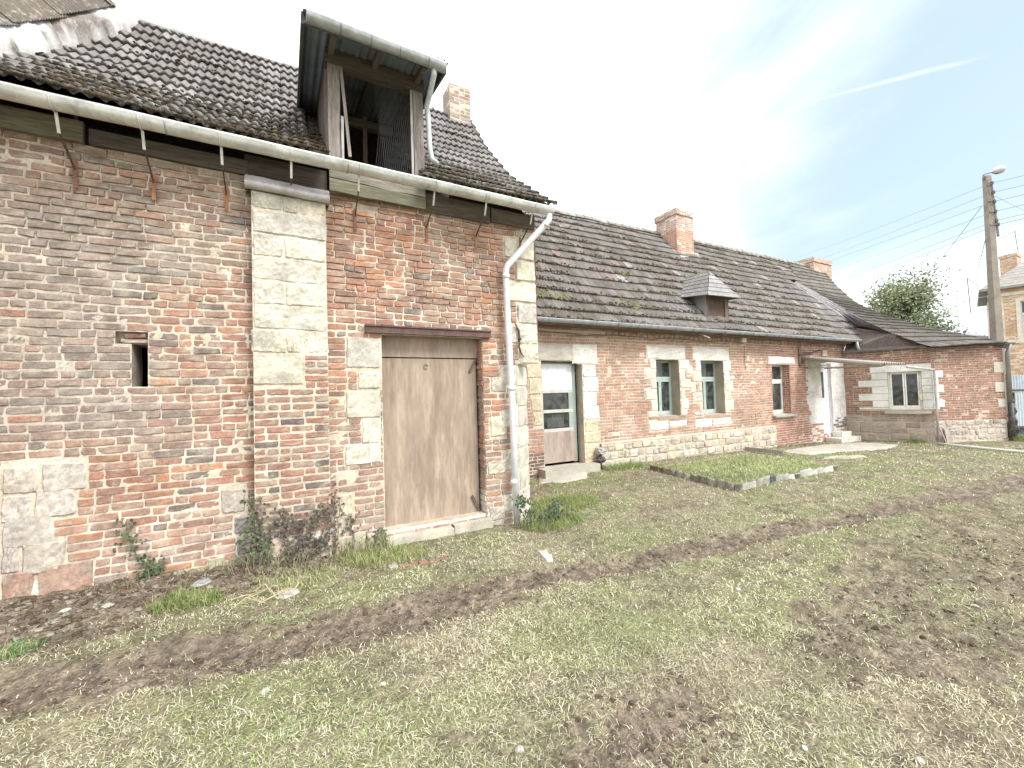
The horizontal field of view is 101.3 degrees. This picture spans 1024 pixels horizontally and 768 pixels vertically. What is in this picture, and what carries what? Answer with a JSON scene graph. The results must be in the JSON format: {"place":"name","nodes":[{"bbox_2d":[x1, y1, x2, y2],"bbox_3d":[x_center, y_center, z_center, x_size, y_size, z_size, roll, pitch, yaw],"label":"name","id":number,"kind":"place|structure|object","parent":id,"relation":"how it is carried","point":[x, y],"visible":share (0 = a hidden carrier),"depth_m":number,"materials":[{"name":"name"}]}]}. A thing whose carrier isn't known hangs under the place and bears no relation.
{"place":"outdoors","nodes":[
{"label":"outdoors","id":0,"kind":"place"},
{"bbox_2d":[0,435,1023,767],"bbox_3d":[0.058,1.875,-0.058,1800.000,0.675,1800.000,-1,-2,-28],"label":"ground","id":1,"kind":"structure","parent":0,"point":[184,643],"depth_m":3.08,"materials":[{"name":"green plant"}]},
{"bbox_2d":[0,634,50,658],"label":"grass tuft","id":2,"kind":"object","parent":1,"relation":"on","point":[22,647],"visible":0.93,"depth_m":2.93,"materials":[{"name":"green plant"}]},
{"bbox_2d":[58,608,70,612],"bbox_3d":[-3.591,1.827,3.378,0.068,0.038,0.071,-2,-2,2],"label":"stone","id":3,"kind":"object","parent":1,"relation":"on","point":[65,610],"visible":0.59,"depth_m":3.37,"materials":[{"name":"stone"}]},
{"bbox_2d":[0,0,139,143],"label":"annex","id":4,"kind":"object","parent":1,"relation":"on","point":[31,27],"visible":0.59,"depth_m":5.03,"materials":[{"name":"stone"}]},
{"bbox_2d":[101,603,114,608],"bbox_3d":[-3.299,1.811,3.423,0.083,0.043,0.062,0,-2,-36],"label":"stone","id":5,"kind":"object","parent":1,"relation":"on","point":[105,605],"visible":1,"depth_m":3.42,"materials":[{"name":"stone"}]},
{"bbox_2d":[69,560,231,599],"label":"weeds","id":6,"kind":"object","parent":1,"relation":"on","point":[138,584],"visible":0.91,"depth_m":3.90,"materials":[{"name":"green plant"}]},
{"bbox_2d":[135,582,230,615],"bbox_3d":[-2.784,1.821,3.591,0.690,0.218,0.529,-1,-2,-28],"label":"grass tuft","id":7,"kind":"object","parent":1,"relation":"on","point":[206,600],"visible":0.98,"depth_m":3.56,"materials":[{"name":"green plant"}]},
{"bbox_2d":[191,578,211,587],"bbox_3d":[-2.880,1.852,3.909,0.129,0.078,0.162,-2,-2,14],"label":"stone","id":8,"kind":"object","parent":1,"relation":"on","point":[200,582],"visible":0.76,"depth_m":3.88,"materials":[{"name":"stone"}]},
{"bbox_2d":[225,582,299,613],"bbox_3d":[-2.225,1.867,3.780,0.559,0.085,0.500,-1,-2,-28],"label":"twig pile","id":9,"kind":"object","parent":1,"relation":"on","point":[269,588],"visible":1,"depth_m":3.73,"materials":[{"name":"brown plant"}]},
{"bbox_2d":[260,687,269,694],"bbox_3d":[-1.483,1.845,2.519,0.048,0.030,0.051,-3,-2,29],"label":"stone","id":10,"kind":"object","parent":1,"relation":"on","point":[262,691],"visible":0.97,"depth_m":2.51,"materials":[{"name":"stone"}]},
{"bbox_2d":[0,8,557,599],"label":"brick barn","id":11,"kind":"structure","parent":1,"relation":"on","point":[228,274],"depth_m":4.53,"materials":[{"name":"red brick"}]},
{"bbox_2d":[113,518,173,580],"bbox_3d":[-3.510,1.626,3.997,0.462,0.741,0.060,-1,-2,-26],"label":"ivy","id":12,"kind":"object","parent":11,"relation":"attached to","point":[153,569],"visible":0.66,"depth_m":3.99,"materials":[{"name":"green plant"}]},
{"bbox_2d":[235,490,283,567],"bbox_3d":[-2.589,1.623,4.314,0.446,1.105,0.061,-1,-2,-28],"label":"ivy","id":13,"kind":"object","parent":11,"relation":"attached to","point":[256,536],"visible":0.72,"depth_m":4.30,"materials":[{"name":"green plant"}]},
{"bbox_2d":[269,493,344,563],"bbox_3d":[-2.229,1.681,4.504,0.836,0.931,0.061,-1,-2,-28],"label":"ivy","id":14,"kind":"object","parent":11,"relation":"attached to","point":[310,542],"visible":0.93,"depth_m":4.51,"materials":[{"name":"green plant"}]},
{"bbox_2d":[330,483,386,553],"bbox_3d":[-1.821,1.586,4.917,0.708,0.902,0.062,-1,-2,-28],"label":"ivy","id":15,"kind":"object","parent":11,"relation":"attached to","point":[351,524],"visible":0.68,"depth_m":4.86,"materials":[{"name":"green plant"}]},
{"bbox_2d":[371,527,387,544],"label":"ivy","id":16,"kind":"object","parent":11,"relation":"attached to","point":[382,533],"visible":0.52,"depth_m":5.04,"materials":[{"name":"green plant"}]},
{"bbox_2d":[382,358,478,526],"bbox_3d":[-1.072,0.748,5.580,1.353,2.216,0.054,-1,-2,-28],"label":"door","id":17,"kind":"structure","parent":11,"relation":"in","point":[430,436],"depth_m":5.57,"materials":[{"name":"brown wood"}]},
{"bbox_2d":[509,490,590,527],"bbox_3d":[0.584,1.776,5.937,1.335,0.650,0.154,-1,-2,-28],"label":"ivy","id":18,"kind":"object","parent":11,"relation":"attached to","point":[553,510],"visible":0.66,"depth_m":5.85,"materials":[{"name":"green plant"}]},
{"bbox_2d":[226,544,348,575],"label":"weeds","id":19,"kind":"object","parent":1,"relation":"on","point":[280,562],"visible":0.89,"depth_m":4.29,"materials":[{"name":"green plant"}]},
{"bbox_2d":[277,588,299,598],"bbox_3d":[-2.022,1.901,3.788,0.130,0.086,0.182,-3,-2,41],"label":"stone","id":20,"kind":"object","parent":1,"relation":"on","point":[286,594],"visible":0.73,"depth_m":3.76,"materials":[{"name":"stone"}]},
{"bbox_2d":[245,560,338,592],"bbox_3d":[-2.134,1.867,4.112,0.915,0.155,0.582,-1,-2,-28],"label":"grass tuft","id":21,"kind":"object","parent":1,"relation":"on","point":[281,577],"visible":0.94,"depth_m":4.11,"materials":[{"name":"green plant"}]},
{"bbox_2d":[334,528,394,558],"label":"weeds","id":22,"kind":"object","parent":1,"relation":"on","point":[380,540],"visible":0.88,"depth_m":4.78,"materials":[{"name":"green plant"}]},
{"bbox_2d":[330,541,408,566],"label":"grass tuft","id":23,"kind":"object","parent":1,"relation":"on","point":[367,551],"visible":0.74,"depth_m":4.61,"materials":[{"name":"green plant"}]},
{"bbox_2d":[351,541,432,568],"bbox_3d":[-1.309,1.857,4.613,0.902,0.191,0.657,-1,-2,-28],"label":"grass tuft","id":24,"kind":"object","parent":1,"relation":"on","point":[389,559],"visible":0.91,"depth_m":4.55,"materials":[{"name":"green plant"}]},
{"bbox_2d":[388,563,397,568],"bbox_3d":[-1.233,1.982,4.362,0.085,0.183,0.110,-1,-2,-28],"label":"edging brick","id":25,"kind":"object","parent":1,"relation":"on","point":[395,565],"visible":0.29,"depth_m":4.36,"materials":[{"name":"beige brick"}]},
{"bbox_2d":[398,562,408,567],"bbox_3d":[-1.137,1.984,4.398,0.085,0.175,0.110,-1,-2,-28],"label":"edging brick","id":26,"kind":"object","parent":1,"relation":"on","point":[405,564],"visible":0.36,"depth_m":4.39,"materials":[{"name":"red brick"}]},
{"bbox_2d":[408,561,418,566],"bbox_3d":[-1.039,1.985,4.435,0.085,0.169,0.110,-1,-2,-28],"label":"edging brick","id":27,"kind":"object","parent":1,"relation":"on","point":[415,563],"visible":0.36,"depth_m":4.42,"materials":[{"name":"red brick"}]},
{"bbox_2d":[418,560,428,564],"bbox_3d":[-0.939,1.982,4.473,0.085,0.171,0.110,-1,-2,-28],"label":"edging brick","id":28,"kind":"object","parent":1,"relation":"on","point":[423,562],"visible":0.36,"depth_m":4.46,"materials":[{"name":"red brick"}]},
{"bbox_2d":[428,558,438,563],"bbox_3d":[-0.838,1.982,4.511,0.085,0.169,0.110,-1,-2,-28],"label":"edging brick","id":29,"kind":"object","parent":1,"relation":"on","point":[433,560],"visible":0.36,"depth_m":4.51,"materials":[{"name":"brick"}]},
{"bbox_2d":[439,556,448,560],"bbox_3d":[-0.735,1.976,4.551,0.085,0.176,0.110,-1,-2,-28],"label":"edging brick","id":30,"kind":"object","parent":1,"relation":"on","point":[443,558],"visible":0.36,"depth_m":4.54,"materials":[{"name":"red brick"}]},
{"bbox_2d":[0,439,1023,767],"bbox_3d":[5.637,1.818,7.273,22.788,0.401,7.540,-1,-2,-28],"label":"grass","id":31,"kind":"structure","parent":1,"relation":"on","point":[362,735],"depth_m":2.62,"materials":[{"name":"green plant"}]},
{"bbox_2d":[0,504,1023,767],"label":"soil rubble","id":32,"kind":"object","parent":1,"relation":"on","point":[24,606],"visible":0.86,"depth_m":3.30,"materials":[{"name":"brown soil"}]},
{"bbox_2d":[515,745,523,752],"bbox_3d":[0.038,1.863,2.141,0.046,0.025,0.043,-1,-2,-28],"label":"stone","id":33,"kind":"object","parent":1,"relation":"on","point":[518,749],"visible":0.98,"depth_m":2.13,"materials":[{"name":"stone"}]},
{"bbox_2d":[499,509,577,531],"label":"weeds","id":34,"kind":"object","parent":1,"relation":"on","point":[522,521],"visible":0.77,"depth_m":5.70,"materials":[{"name":"green plant"}]},
{"bbox_2d":[538,550,552,561],"bbox_3d":[0.364,1.894,4.584,0.116,0.089,0.433,-1,-2,-9],"label":"stone slab","id":35,"kind":"object","parent":1,"relation":"on","point":[545,555],"depth_m":4.56,"materials":[{"name":"stone"}]},
{"bbox_2d":[513,506,586,532],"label":"grass tuft","id":36,"kind":"object","parent":1,"relation":"on","point":[556,524],"visible":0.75,"depth_m":5.76,"materials":[{"name":"green plant"}]},
{"bbox_2d":[539,472,586,483],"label":"stone slab","id":37,"kind":"structure","parent":1,"relation":"on","point":[573,477],"depth_m":8.51,"materials":[{"name":"stone"}]},
{"bbox_2d":[531,486,599,514],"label":"grass tuft","id":38,"kind":"object","parent":1,"relation":"on","point":[566,504],"visible":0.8,"depth_m":6.80,"materials":[{"name":"green plant"}]},
{"bbox_2d":[602,459,645,470],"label":"grass tuft","id":39,"kind":"object","parent":1,"relation":"on","point":[622,465],"visible":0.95,"depth_m":9.45,"materials":[{"name":"green plant"}]},
{"bbox_2d":[462,207,905,478],"bbox_3d":[6.911,-1.981,14.956,20.342,8.467,8.708,-1,-2,-28],"label":"farmhouse","id":40,"kind":"object","parent":1,"relation":"on","point":[670,337],"visible":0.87,"depth_m":11.59,"materials":[{"name":"brick"}]},
{"bbox_2d":[541,362,577,463],"bbox_3d":[1.022,0.637,9.376,0.970,2.240,0.073,-1,-2,-28],"label":"door","id":41,"kind":"structure","parent":40,"relation":"in","point":[560,444],"depth_m":9.38,"materials":[{"name":"paint"}]},
{"bbox_2d":[656,361,680,419],"bbox_3d":[3.945,0.149,10.897,0.830,1.531,0.335,-1,-2,-28],"label":"window","id":42,"kind":"structure","parent":40,"relation":"in","point":[669,412],"depth_m":11.04,"materials":[{"name":"paint"}]},
{"bbox_2d":[701,362,725,417],"bbox_3d":[5.486,0.143,11.727,0.930,1.561,0.347,-1,-2,-28],"label":"window","id":43,"kind":"structure","parent":40,"relation":"in","point":[707,412],"depth_m":11.87,"materials":[{"name":"paint"}]},
{"bbox_2d":[772,365,797,417],"bbox_3d":[8.409,0.205,13.206,1.160,1.635,0.418,-1,-2,-28],"label":"window","id":44,"kind":"structure","parent":40,"relation":"in","point":[774,381],"depth_m":13.42,"materials":[{"name":"paint"}]},
{"bbox_2d":[821,364,831,433],"bbox_3d":[10.771,0.499,14.461,0.620,2.390,0.070,-1,-2,-28],"label":"door","id":45,"kind":"structure","parent":40,"relation":"in","point":[825,381],"depth_m":14.50,"materials":[{"name":"paint"}]},
{"bbox_2d":[649,451,839,490],"bbox_3d":[5.006,1.834,9.112,3.978,0.387,2.488,-1,-2,-28],"label":"garden bed","id":46,"kind":"object","parent":1,"relation":"on","point":[743,471],"visible":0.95,"depth_m":8.49,"materials":[{"name":"green plant"}]},
{"bbox_2d":[744,447,783,454],"bbox_3d":[6.713,1.775,11.206,0.060,0.130,0.951,0,-2,-37],"label":"kerb stone","id":47,"kind":"object","parent":1,"relation":"on","point":[772,451],"visible":1,"depth_m":11.16,"materials":[{"name":"stone"}]},
{"bbox_2d":[785,442,897,454],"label":"paving","id":48,"kind":"structure","parent":1,"relation":"on","point":[845,447],"depth_m":12.00,"materials":[{"name":"concrete"}]},
{"bbox_2d":[822,455,865,458],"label":"stone slab","id":49,"kind":"structure","parent":1,"relation":"on","point":[848,456],"depth_m":10.27,"materials":[{"name":"stone"}]},
{"bbox_2d":[789,262,1015,442],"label":"cottage wing","id":50,"kind":"structure","parent":1,"relation":"on","point":[953,383],"depth_m":13.71,"materials":[{"name":"red brick"}]},
{"bbox_2d":[885,371,931,413],"bbox_3d":[13.033,0.291,13.864,1.131,1.383,0.341,-3,-2,44],"label":"window","id":51,"kind":"structure","parent":50,"relation":"in","point":[905,388],"depth_m":13.92,"materials":[{"name":"paint"}]},
{"bbox_2d":[908,437,924,443],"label":"grass tuft","id":52,"kind":"object","parent":1,"relation":"on","point":[915,441],"visible":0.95,"depth_m":13.54,"materials":[{"name":"green plant"}]},
{"bbox_2d":[860,255,979,334],"bbox_3d":[28.379,-3.488,30.124,7.455,10.886,7.581,-1,-2,-28],"label":"tree","id":53,"kind":"object","parent":1,"relation":"on","point":[906,303],"visible":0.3,"depth_m":29.39,"materials":[{"name":"green plant"}]},
{"bbox_2d":[915,757,925,764],"bbox_3d":[1.989,1.839,2.047,0.047,0.026,0.037,-1,-2,-28],"label":"stone","id":54,"kind":"object","parent":1,"relation":"on","point":[919,760],"visible":1,"depth_m":2.04,"materials":[{"name":"stone"}]},
{"bbox_2d":[943,428,950,442],"bbox_3d":[13.752,1.667,13.266,0.103,0.552,0.188,-2,-2,16],"label":"board","id":55,"kind":"object","parent":1,"relation":"on","point":[946,435],"visible":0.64,"depth_m":13.27,"materials":[{"name":"brown wood"}]},
{"bbox_2d":[937,442,1023,452],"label":"drain pipe","id":56,"kind":"object","parent":1,"relation":"on","point":[988,448],"visible":1,"depth_m":11.54,"materials":[{"name":"plastic"}]},
{"bbox_2d":[982,165,1007,421],"bbox_3d":[19.672,-3.413,16.938,0.914,10.851,0.543,-2,-2,-3],"label":"utility pole","id":57,"kind":"object","parent":1,"relation":"on","point":[991,222],"visible":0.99,"depth_m":16.88,"materials":[{"name":"concrete"}]},
{"bbox_2d":[817,175,1023,250],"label":"power line","id":58,"kind":"object","parent":57,"relation":"attached to","point":[932,206],"visible":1,"depth_m":21.32,"materials":[{"name":"black metal"}]},
{"bbox_2d":[824,185,1022,257],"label":"power line","id":59,"kind":"object","parent":57,"relation":"attached to","point":[934,215],"visible":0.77,"depth_m":21.14,"materials":[{"name":"black metal"}]},
{"bbox_2d":[830,194,1023,260],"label":"power line","id":60,"kind":"object","parent":57,"relation":"attached to","point":[939,221],"visible":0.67,"depth_m":20.77,"materials":[{"name":"black metal"}]},
{"bbox_2d":[834,204,1023,269],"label":"power line","id":61,"kind":"object","parent":57,"relation":"attached to","point":[937,232],"visible":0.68,"depth_m":20.86,"materials":[{"name":"black metal"}]},
{"bbox_2d":[837,214,1022,281],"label":"power line","id":62,"kind":"object","parent":57,"relation":"attached to","point":[937,243],"visible":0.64,"depth_m":21.06,"materials":[{"name":"black metal"}]},
{"bbox_2d":[840,218,1023,287],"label":"power line","id":63,"kind":"object","parent":57,"relation":"attached to","point":[943,246],"visible":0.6,"depth_m":20.56,"materials":[{"name":"black metal"}]},
{"bbox_2d":[926,206,981,275],"bbox_3d":[24.297,-7.449,23.500,0.024,0.568,16.728,-3,-2,39],"label":"service cable","id":64,"kind":"object","parent":57,"relation":"attached to","point":[957,238],"visible":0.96,"depth_m":20.74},
{"bbox_2d":[970,241,984,279],"bbox_3d":[24.314,-6.239,22.000,14.368,0.969,0.024,0,-2,-44],"label":"service cable","id":65,"kind":"object","parent":57,"relation":"attached to","point":[980,259],"visible":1,"depth_m":19.61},
{"bbox_2d":[967,231,1023,389],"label":"neighbour house","id":66,"kind":"structure","parent":1,"relation":"on","point":[1011,277],"depth_m":26.52,"materials":[{"name":"brick"}]},
{"bbox_2d":[1020,301,1023,338],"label":"window","id":67,"kind":"structure","parent":66,"relation":"in","point":[1022,317],"depth_m":26.21,"materials":[{"name":"paint"}]},
{"bbox_2d":[1007,392,1020,438],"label":"gate pillar","id":68,"kind":"structure","parent":1,"relation":"on","point":[1018,430],"depth_m":13.42,"materials":[{"name":"stone"}]},
{"bbox_2d":[1005,375,1023,434],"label":"metal gate","id":69,"kind":"structure","parent":1,"relation":"on","point":[1018,384],"depth_m":14.91,"materials":[{"name":"metal"}]},
{"bbox_2d":[1008,433,1023,441],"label":"grass tuft","id":70,"kind":"object","parent":1,"relation":"on","point":[1021,437],"visible":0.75,"depth_m":13.21,"materials":[{"name":"green plant"}]},
{"bbox_2d":[129,0,1023,348],"label":"sky","id":71,"kind":"structure","parent":0,"point":[791,130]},
{"bbox_2d":[962,333,987,337],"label":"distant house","id":72,"kind":"structure","parent":0,"point":[982,336],"depth_m":55.55,"materials":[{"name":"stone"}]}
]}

